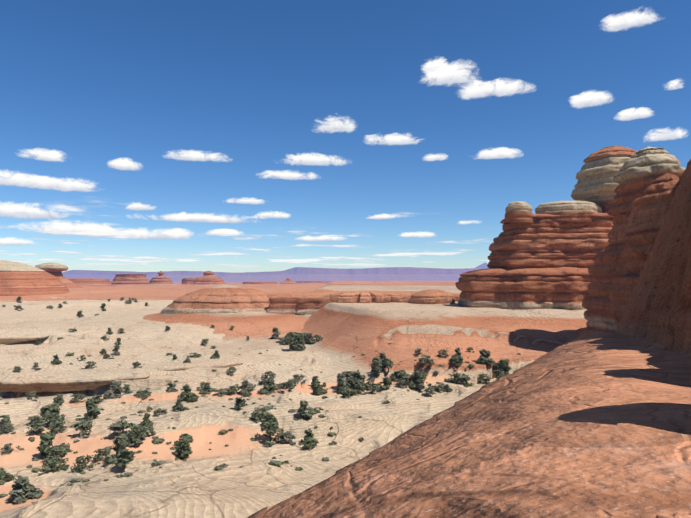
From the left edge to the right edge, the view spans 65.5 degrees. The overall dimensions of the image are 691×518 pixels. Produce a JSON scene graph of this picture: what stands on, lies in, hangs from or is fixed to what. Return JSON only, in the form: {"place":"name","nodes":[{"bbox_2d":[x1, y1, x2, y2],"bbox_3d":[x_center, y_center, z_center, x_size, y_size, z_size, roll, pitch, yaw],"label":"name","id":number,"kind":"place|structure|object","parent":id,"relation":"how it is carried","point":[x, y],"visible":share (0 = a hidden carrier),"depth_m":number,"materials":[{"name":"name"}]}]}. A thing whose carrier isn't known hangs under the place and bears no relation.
{"place":"outdoors","nodes":[
{"label":"outdoors","id":0,"kind":"place"},
{"bbox_2d":[62,267,487,280],"bbox_3d":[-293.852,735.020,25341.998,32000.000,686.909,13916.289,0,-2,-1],"label":"distant mesa","id":1,"kind":"structure","parent":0,"point":[369,274],"depth_m":20877.43,"materials":[{"name":"stone"}]},
{"bbox_2d":[294,281,331,283],"bbox_3d":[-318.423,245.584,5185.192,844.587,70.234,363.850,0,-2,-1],"label":"mesa","id":2,"kind":"structure","parent":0,"point":[325,282],"depth_m":5109.83,"materials":[{"name":"stone"}]},
{"bbox_2d":[0,159,690,517],"bbox_3d":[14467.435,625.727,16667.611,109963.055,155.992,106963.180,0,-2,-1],"label":"slickrock ground","id":3,"kind":"structure","parent":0,"point":[563,419],"depth_m":94.09,"materials":[{"name":"stone"}]},
{"bbox_2d":[0,415,10,423],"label":"juniper","id":4,"kind":"object","parent":3,"relation":"on","point":[6,418],"visible":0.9,"depth_m":120.11,"materials":[{"name":"green plant"}]},
{"bbox_2d":[0,422,14,433],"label":"juniper","id":5,"kind":"object","parent":3,"relation":"on","point":[6,427],"visible":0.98,"depth_m":112.50,"materials":[{"name":"green plant"}]},
{"bbox_2d":[0,468,14,482],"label":"juniper","id":6,"kind":"object","parent":3,"relation":"on","point":[7,476],"visible":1,"depth_m":91.00,"materials":[{"name":"green plant"}]},
{"bbox_2d":[0,443,19,453],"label":"juniper","id":7,"kind":"object","parent":3,"relation":"on","point":[7,448],"visible":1,"depth_m":100.83,"materials":[{"name":"green plant"}]},
{"bbox_2d":[0,334,49,343],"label":"rock ledge","id":8,"kind":"object","parent":3,"relation":"on","point":[13,338],"visible":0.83,"depth_m":255.92,"materials":[{"name":"stone"}]},
{"bbox_2d":[7,475,43,503],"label":"juniper","id":9,"kind":"object","parent":3,"relation":"on","point":[19,492],"visible":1,"depth_m":81.27,"materials":[{"name":"green plant"}]},
{"bbox_2d":[25,391,38,400],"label":"juniper","id":10,"kind":"object","parent":3,"relation":"on","point":[29,397],"visible":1,"depth_m":146.83,"materials":[{"name":"green plant"}]},
{"bbox_2d":[0,260,69,295],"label":"dome","id":11,"kind":"structure","parent":3,"relation":"on","point":[18,279],"depth_m":743.63,"materials":[{"name":"stone"}]},
{"bbox_2d":[26,415,44,425],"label":"juniper","id":12,"kind":"object","parent":3,"relation":"on","point":[35,418],"visible":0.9,"depth_m":118.25,"materials":[{"name":"green plant"}]},
{"bbox_2d":[27,420,46,433],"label":"juniper","id":13,"kind":"object","parent":3,"relation":"on","point":[34,428],"visible":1,"depth_m":111.56,"materials":[{"name":"green plant"}]},
{"bbox_2d":[37,432,61,457],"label":"juniper","id":14,"kind":"object","parent":3,"relation":"on","point":[47,438],"visible":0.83,"depth_m":100.11,"materials":[{"name":"green plant"}]},
{"bbox_2d":[39,403,65,420],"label":"juniper","id":15,"kind":"object","parent":3,"relation":"on","point":[50,409],"visible":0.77,"depth_m":119.53,"materials":[{"name":"green plant"}]},
{"bbox_2d":[38,421,67,432],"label":"juniper","id":16,"kind":"object","parent":3,"relation":"on","point":[53,428],"visible":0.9,"depth_m":112.35,"materials":[{"name":"green plant"}]},
{"bbox_2d":[42,413,65,427],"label":"juniper","id":17,"kind":"object","parent":3,"relation":"on","point":[53,417],"visible":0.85,"depth_m":116.70,"materials":[{"name":"green plant"}]},
{"bbox_2d":[41,454,68,471],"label":"juniper","id":18,"kind":"object","parent":3,"relation":"on","point":[52,463],"visible":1,"depth_m":94.43,"materials":[{"name":"green plant"}]},
{"bbox_2d":[42,447,68,463],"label":"juniper","id":19,"kind":"object","parent":3,"relation":"on","point":[53,451],"visible":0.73,"depth_m":98.03,"materials":[{"name":"green plant"}]},
{"bbox_2d":[50,354,61,364],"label":"juniper","id":20,"kind":"object","parent":3,"relation":"on","point":[56,361],"visible":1,"depth_m":201.17,"materials":[{"name":"green plant"}]},
{"bbox_2d":[52,394,64,404],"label":"juniper","id":21,"kind":"object","parent":3,"relation":"on","point":[58,399],"visible":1,"depth_m":136.72,"materials":[{"name":"green plant"}]},
{"bbox_2d":[35,263,82,287],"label":"mushroom","id":22,"kind":"object","parent":3,"relation":"on","point":[55,269],"visible":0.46,"depth_m":930.59,"materials":[{"name":"stone"}]},
{"bbox_2d":[52,443,72,451],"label":"juniper","id":23,"kind":"object","parent":3,"relation":"on","point":[63,446],"visible":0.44,"depth_m":102.93,"materials":[{"name":"green plant"}]},
{"bbox_2d":[0,368,149,391],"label":"rock ledge","id":24,"kind":"object","parent":3,"relation":"on","point":[67,380],"visible":0.94,"depth_m":173.42,"materials":[{"name":"stone"}]},
{"bbox_2d":[69,394,85,402],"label":"juniper","id":25,"kind":"object","parent":3,"relation":"on","point":[75,398],"visible":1,"depth_m":145.06,"materials":[{"name":"green plant"}]},
{"bbox_2d":[70,454,95,472],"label":"juniper","id":26,"kind":"object","parent":3,"relation":"on","point":[79,462],"visible":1,"depth_m":93.91,"materials":[{"name":"green plant"}]},
{"bbox_2d":[74,421,91,438],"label":"juniper","id":27,"kind":"object","parent":3,"relation":"on","point":[80,426],"visible":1,"depth_m":109.15,"materials":[{"name":"green plant"}]},
{"bbox_2d":[68,278,116,285],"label":"mesa","id":28,"kind":"structure","parent":3,"relation":"on","point":[90,282],"depth_m":1646.82,"materials":[{"name":"stone"}]},
{"bbox_2d":[84,398,100,419],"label":"juniper","id":29,"kind":"object","parent":3,"relation":"on","point":[93,409],"visible":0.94,"depth_m":120.93,"materials":[{"name":"green plant"}]},
{"bbox_2d":[93,449,110,460],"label":"juniper","id":30,"kind":"object","parent":3,"relation":"on","point":[98,455],"visible":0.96,"depth_m":98.28,"materials":[{"name":"green plant"}]},
{"bbox_2d":[103,381,124,399],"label":"juniper","id":31,"kind":"object","parent":3,"relation":"on","point":[117,389],"visible":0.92,"depth_m":147.26,"materials":[{"name":"green plant"}]},
{"bbox_2d":[104,433,127,466],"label":"juniper","id":32,"kind":"object","parent":3,"relation":"on","point":[120,442],"visible":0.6,"depth_m":95.81,"materials":[{"name":"green plant"}]},
{"bbox_2d":[108,419,134,434],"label":"juniper","id":33,"kind":"object","parent":3,"relation":"on","point":[119,426],"visible":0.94,"depth_m":109.19,"materials":[{"name":"green plant"}]},
{"bbox_2d":[116,449,134,467],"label":"juniper","id":34,"kind":"object","parent":3,"relation":"on","point":[125,457],"visible":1,"depth_m":91.91,"materials":[{"name":"green plant"}]},
{"bbox_2d":[110,273,149,284],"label":"butte","id":35,"kind":"object","parent":3,"relation":"on","point":[129,278],"visible":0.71,"depth_m":1997.81,"materials":[{"name":"stone"}]},
{"bbox_2d":[127,430,136,446],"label":"juniper","id":36,"kind":"object","parent":3,"relation":"on","point":[132,442],"visible":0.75,"depth_m":104.39,"materials":[{"name":"green plant"}]},
{"bbox_2d":[126,424,149,444],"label":"juniper","id":37,"kind":"object","parent":3,"relation":"on","point":[142,429],"visible":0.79,"depth_m":105.97,"materials":[{"name":"green plant"}]},
{"bbox_2d":[130,423,155,437],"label":"juniper","id":38,"kind":"object","parent":3,"relation":"on","point":[150,426],"visible":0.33,"depth_m":109.75,"materials":[{"name":"green plant"}]},
{"bbox_2d":[135,388,151,398],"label":"juniper","id":39,"kind":"object","parent":3,"relation":"on","point":[141,394],"visible":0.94,"depth_m":149.50,"materials":[{"name":"green plant"}]},
{"bbox_2d":[140,412,153,425],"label":"juniper","id":40,"kind":"object","parent":3,"relation":"on","point":[145,419],"visible":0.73,"depth_m":114.94,"materials":[{"name":"green plant"}]},
{"bbox_2d":[151,460,164,466],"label":"shrub","id":41,"kind":"object","parent":3,"relation":"on","point":[157,463],"visible":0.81,"depth_m":97.58,"materials":[{"name":"green plant"}]},
{"bbox_2d":[152,408,167,416],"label":"shrub","id":42,"kind":"object","parent":3,"relation":"on","point":[159,410],"visible":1,"depth_m":124.55,"materials":[{"name":"green plant"}]},
{"bbox_2d":[145,271,175,284],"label":"butte","id":43,"kind":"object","parent":3,"relation":"on","point":[160,279],"depth_m":1966.54,"materials":[{"name":"stone"}]},
{"bbox_2d":[172,397,185,410],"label":"juniper","id":44,"kind":"object","parent":3,"relation":"on","point":[178,406],"visible":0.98,"depth_m":128.77,"materials":[{"name":"green plant"}]},
{"bbox_2d":[174,437,192,458],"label":"juniper","id":45,"kind":"object","parent":3,"relation":"on","point":[183,447],"visible":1,"depth_m":102.42,"materials":[{"name":"green plant"}]},
{"bbox_2d":[174,433,192,443],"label":"juniper","id":46,"kind":"object","parent":3,"relation":"on","point":[186,436],"visible":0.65,"depth_m":107.56,"materials":[{"name":"green plant"}]},
{"bbox_2d":[135,360,242,370],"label":"rock ledge","id":47,"kind":"object","parent":3,"relation":"on","point":[173,366],"visible":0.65,"depth_m":201.34,"materials":[{"name":"stone"}]},
{"bbox_2d":[179,384,198,401],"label":"juniper","id":48,"kind":"object","parent":3,"relation":"on","point":[187,395],"visible":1,"depth_m":141.01,"materials":[{"name":"green plant"}]},
{"bbox_2d":[199,382,211,394],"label":"juniper","id":49,"kind":"object","parent":3,"relation":"on","point":[206,389],"visible":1,"depth_m":155.61,"materials":[{"name":"green plant"}]},
{"bbox_2d":[191,271,226,284],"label":"butte","id":50,"kind":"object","parent":3,"relation":"on","point":[208,278],"depth_m":1965.89,"materials":[{"name":"stone"}]},
{"bbox_2d":[159,285,269,314],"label":"rock dome","id":51,"kind":"structure","parent":3,"relation":"on","point":[225,299],"depth_m":344.40,"materials":[{"name":"stone"}]},
{"bbox_2d":[228,385,241,394],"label":"juniper","id":52,"kind":"object","parent":3,"relation":"on","point":[235,389],"visible":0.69,"depth_m":160.75,"materials":[{"name":"green plant"}]},
{"bbox_2d":[234,397,245,408],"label":"juniper","id":53,"kind":"object","parent":3,"relation":"on","point":[239,403],"visible":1,"depth_m":128.28,"materials":[{"name":"green plant"}]},
{"bbox_2d":[239,380,249,394],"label":"juniper","id":54,"kind":"object","parent":3,"relation":"on","point":[245,385],"visible":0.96,"depth_m":160.27,"materials":[{"name":"green plant"}]},
{"bbox_2d":[251,407,268,420],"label":"juniper","id":55,"kind":"object","parent":3,"relation":"on","point":[259,415],"visible":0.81,"depth_m":120.44,"materials":[{"name":"green plant"}]},
{"bbox_2d":[257,382,268,393],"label":"juniper","id":56,"kind":"object","parent":3,"relation":"on","point":[263,390],"visible":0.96,"depth_m":161.16,"materials":[{"name":"green plant"}]},
{"bbox_2d":[258,371,275,383],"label":"juniper","id":57,"kind":"object","parent":3,"relation":"on","point":[272,375],"visible":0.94,"depth_m":169.76,"materials":[{"name":"green plant"}]},
{"bbox_2d":[261,414,277,427],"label":"juniper","id":58,"kind":"object","parent":3,"relation":"on","point":[270,418],"visible":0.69,"depth_m":117.44,"materials":[{"name":"green plant"}]},
{"bbox_2d":[266,379,277,391],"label":"juniper","id":59,"kind":"object","parent":3,"relation":"on","point":[272,386],"visible":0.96,"depth_m":162.51,"materials":[{"name":"green plant"}]},
{"bbox_2d":[261,421,283,444],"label":"juniper","id":60,"kind":"object","parent":3,"relation":"on","point":[272,430],"visible":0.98,"depth_m":111.65,"materials":[{"name":"green plant"}]},
{"bbox_2d":[270,327,280,338],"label":"juniper","id":61,"kind":"object","parent":3,"relation":"on","point":[276,332],"visible":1,"depth_m":272.13,"materials":[{"name":"green plant"}]},
{"bbox_2d":[268,460,282,466],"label":"shrub","id":62,"kind":"object","parent":3,"relation":"on","point":[276,463],"visible":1,"depth_m":96.91,"materials":[{"name":"green plant"}]},
{"bbox_2d":[279,431,295,444],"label":"juniper","id":63,"kind":"object","parent":3,"relation":"on","point":[288,435],"visible":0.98,"depth_m":111.29,"materials":[{"name":"green plant"}]},
{"bbox_2d":[284,379,294,391],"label":"juniper","id":64,"kind":"object","parent":3,"relation":"on","point":[289,385],"visible":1,"depth_m":155.79,"materials":[{"name":"green plant"}]},
{"bbox_2d":[287,332,303,350],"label":"juniper","id":65,"kind":"object","parent":3,"relation":"on","point":[291,341],"visible":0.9,"depth_m":237.51,"materials":[{"name":"green plant"}]},
{"bbox_2d":[292,374,306,383],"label":"juniper","id":66,"kind":"object","parent":3,"relation":"on","point":[295,379],"visible":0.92,"depth_m":166.15,"materials":[{"name":"green plant"}]},
{"bbox_2d":[298,401,312,418],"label":"juniper","id":67,"kind":"object","parent":3,"relation":"on","point":[303,407],"visible":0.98,"depth_m":120.67,"materials":[{"name":"green plant"}]},
{"bbox_2d":[298,439,314,449],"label":"juniper","id":68,"kind":"object","parent":3,"relation":"on","point":[307,444],"visible":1,"depth_m":108.88,"materials":[{"name":"green plant"}]},
{"bbox_2d":[301,428,318,445],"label":"juniper","id":69,"kind":"object","parent":3,"relation":"on","point":[309,435],"visible":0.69,"depth_m":111.56,"materials":[{"name":"green plant"}]},
{"bbox_2d":[305,333,315,343],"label":"juniper","id":70,"kind":"object","parent":3,"relation":"on","point":[308,338],"visible":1,"depth_m":254.85,"materials":[{"name":"green plant"}]},
{"bbox_2d":[313,384,323,394],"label":"juniper","id":71,"kind":"object","parent":3,"relation":"on","point":[317,388],"visible":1,"depth_m":159.24,"materials":[{"name":"green plant"}]},
{"bbox_2d":[336,373,350,388],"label":"juniper","id":72,"kind":"object","parent":3,"relation":"on","point":[341,382],"visible":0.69,"depth_m":166.33,"materials":[{"name":"green plant"}]},
{"bbox_2d":[337,385,349,392],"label":"juniper","id":73,"kind":"object","parent":3,"relation":"on","point":[342,388],"visible":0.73,"depth_m":162.37,"materials":[{"name":"green plant"}]},
{"bbox_2d":[342,371,353,381],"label":"juniper","id":74,"kind":"object","parent":3,"relation":"on","point":[347,374],"visible":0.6,"depth_m":173.23,"materials":[{"name":"green plant"}]},
{"bbox_2d":[341,389,357,398],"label":"juniper","id":75,"kind":"object","parent":3,"relation":"on","point":[347,392],"visible":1,"depth_m":158.83,"materials":[{"name":"green plant"}]},
{"bbox_2d":[346,375,362,385],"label":"juniper","id":76,"kind":"object","parent":3,"relation":"on","point":[352,378],"visible":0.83,"depth_m":168.12,"materials":[{"name":"green plant"}]},
{"bbox_2d":[350,370,367,388],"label":"juniper","id":77,"kind":"object","parent":3,"relation":"on","point":[356,373],"visible":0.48,"depth_m":168.32,"materials":[{"name":"green plant"}]},
{"bbox_2d":[356,385,365,394],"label":"juniper","id":78,"kind":"object","parent":3,"relation":"on","point":[360,390],"visible":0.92,"depth_m":160.95,"materials":[{"name":"green plant"}]},
{"bbox_2d":[266,291,460,316],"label":"ridge wall","id":79,"kind":"structure","parent":3,"relation":"on","point":[304,304],"depth_m":339.80,"materials":[{"name":"stone"}]},
{"bbox_2d":[366,383,378,392],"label":"juniper","id":80,"kind":"object","parent":3,"relation":"on","point":[372,387],"visible":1,"depth_m":161.27,"materials":[{"name":"green plant"}]},
{"bbox_2d":[371,360,381,373],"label":"juniper","id":81,"kind":"object","parent":3,"relation":"on","point":[375,369],"visible":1,"depth_m":174.95,"materials":[{"name":"green plant"}]},
{"bbox_2d":[371,356,385,371],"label":"juniper","id":82,"kind":"object","parent":3,"relation":"on","point":[382,368],"visible":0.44,"depth_m":178.13,"materials":[{"name":"green plant"}]},
{"bbox_2d":[379,377,389,389],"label":"juniper","id":83,"kind":"object","parent":3,"relation":"on","point":[385,382],"visible":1,"depth_m":162.94,"materials":[{"name":"green plant"}]},
{"bbox_2d":[379,353,393,364],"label":"juniper","id":84,"kind":"object","parent":3,"relation":"on","point":[382,356],"visible":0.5,"depth_m":184.73,"materials":[{"name":"green plant"}]},
{"bbox_2d":[382,358,392,371],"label":"juniper","id":85,"kind":"object","parent":3,"relation":"on","point":[387,364],"visible":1,"depth_m":176.37,"materials":[{"name":"green plant"}]},
{"bbox_2d":[396,379,406,388],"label":"juniper","id":86,"kind":"object","parent":3,"relation":"on","point":[400,382],"visible":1,"depth_m":165.29,"materials":[{"name":"green plant"}]},
{"bbox_2d":[408,370,423,389],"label":"juniper","id":87,"kind":"object","parent":3,"relation":"on","point":[417,375],"visible":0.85,"depth_m":167.40,"materials":[{"name":"green plant"}]},
{"bbox_2d":[415,379,425,390],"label":"juniper","id":88,"kind":"object","parent":3,"relation":"on","point":[420,382],"visible":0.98,"depth_m":165.69,"materials":[{"name":"green plant"}]},
{"bbox_2d":[418,354,432,364],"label":"juniper","id":89,"kind":"object","parent":3,"relation":"on","point":[425,359],"visible":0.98,"depth_m":178.47,"materials":[{"name":"green plant"}]},
{"bbox_2d":[422,387,435,394],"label":"juniper","id":90,"kind":"object","parent":3,"relation":"on","point":[431,391],"visible":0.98,"depth_m":162.55,"materials":[{"name":"green plant"}]},
{"bbox_2d":[409,289,454,303],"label":"dome","id":91,"kind":"structure","parent":3,"relation":"on","point":[431,296],"depth_m":329.70,"materials":[{"name":"stone"}]},
{"bbox_2d":[430,382,449,390],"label":"juniper","id":92,"kind":"object","parent":3,"relation":"on","point":[439,387],"visible":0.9,"depth_m":166.13,"materials":[{"name":"green plant"}]},
{"bbox_2d":[449,357,461,365],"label":"juniper","id":93,"kind":"object","parent":3,"relation":"on","point":[453,360],"visible":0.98,"depth_m":178.58,"materials":[{"name":"green plant"}]},
{"bbox_2d":[444,373,467,383],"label":"juniper","id":94,"kind":"object","parent":3,"relation":"on","point":[451,379],"visible":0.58,"depth_m":172.04,"materials":[{"name":"green plant"}]},
{"bbox_2d":[457,373,473,385],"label":"juniper","id":95,"kind":"object","parent":3,"relation":"on","point":[463,376],"visible":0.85,"depth_m":170.98,"materials":[{"name":"green plant"}]},
{"bbox_2d":[476,349,489,363],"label":"juniper","id":96,"kind":"object","parent":3,"relation":"on","point":[482,359],"visible":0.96,"depth_m":181.90,"materials":[{"name":"green plant"}]},
{"bbox_2d":[477,373,490,383],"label":"juniper","id":97,"kind":"object","parent":3,"relation":"on","point":[483,379],"visible":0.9,"depth_m":175.53,"materials":[{"name":"green plant"}]},
{"bbox_2d":[493,362,503,374],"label":"juniper","id":98,"kind":"object","parent":3,"relation":"on","point":[497,368],"visible":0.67,"depth_m":181.66,"materials":[{"name":"green plant"}]},
{"bbox_2d":[494,359,511,377],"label":"juniper","id":99,"kind":"object","parent":3,"relation":"on","point":[506,367],"visible":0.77,"depth_m":181.05,"materials":[{"name":"green plant"}]},
{"bbox_2d":[455,266,592,310],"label":"rock ledge","id":100,"kind":"object","parent":3,"relation":"on","point":[565,287],"visible":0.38,"depth_m":278.12,"materials":[{"name":"brown stone"}]},
{"bbox_2d":[487,213,615,269],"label":"rock cliff","id":101,"kind":"structure","parent":100,"relation":"on","point":[544,240],"depth_m":286.25,"materials":[{"name":"brown stone"}]},
{"bbox_2d":[504,201,532,224],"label":"rock knob","id":102,"kind":"object","parent":101,"relation":"on","point":[518,211],"visible":0.94,"depth_m":288.52,"materials":[{"name":"beige stone"}]},
{"bbox_2d":[535,201,601,221],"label":"tower cap","id":103,"kind":"object","parent":101,"relation":"on","point":[574,211],"visible":0.81,"depth_m":287.59,"materials":[{"name":"beige stone"}]},
{"bbox_2d":[578,147,685,335],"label":"rock buttress","id":104,"kind":"structure","parent":3,"relation":"on","point":[641,170],"depth_m":195.62,"materials":[{"name":"stone"}]},
{"bbox_2d":[609,173,680,329],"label":"wall","id":105,"kind":"structure","parent":3,"relation":"on","point":[650,209],"depth_m":150.59,"materials":[{"name":"stone"}]},
{"bbox_2d":[0,0,690,272],"label":"sky","id":106,"kind":"structure","parent":0,"point":[233,136],"materials":[{"name":"blue"}]},
{"bbox_2d":[571,146,636,227],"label":"dome","id":107,"kind":"structure","parent":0,"point":[597,172],"depth_m":296.21,"materials":[{"name":"beige stone"}]},
{"bbox_3d":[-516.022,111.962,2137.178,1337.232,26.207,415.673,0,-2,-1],"label":"base ridge of the fins","id":108,"kind":"structure","parent":0,"visible":0},
{"bbox_2d":[181,278,195,284],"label":"butte","id":109,"kind":"object","parent":108,"relation":"on","point":[186,281],"visible":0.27,"depth_m":2048.54,"materials":[{"name":"stone"}]},
{"bbox_2d":[243,281,276,283],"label":"mesa","id":110,"kind":"structure","parent":108,"relation":"on","point":[259,282],"depth_m":2151.22,"materials":[{"name":"stone"}]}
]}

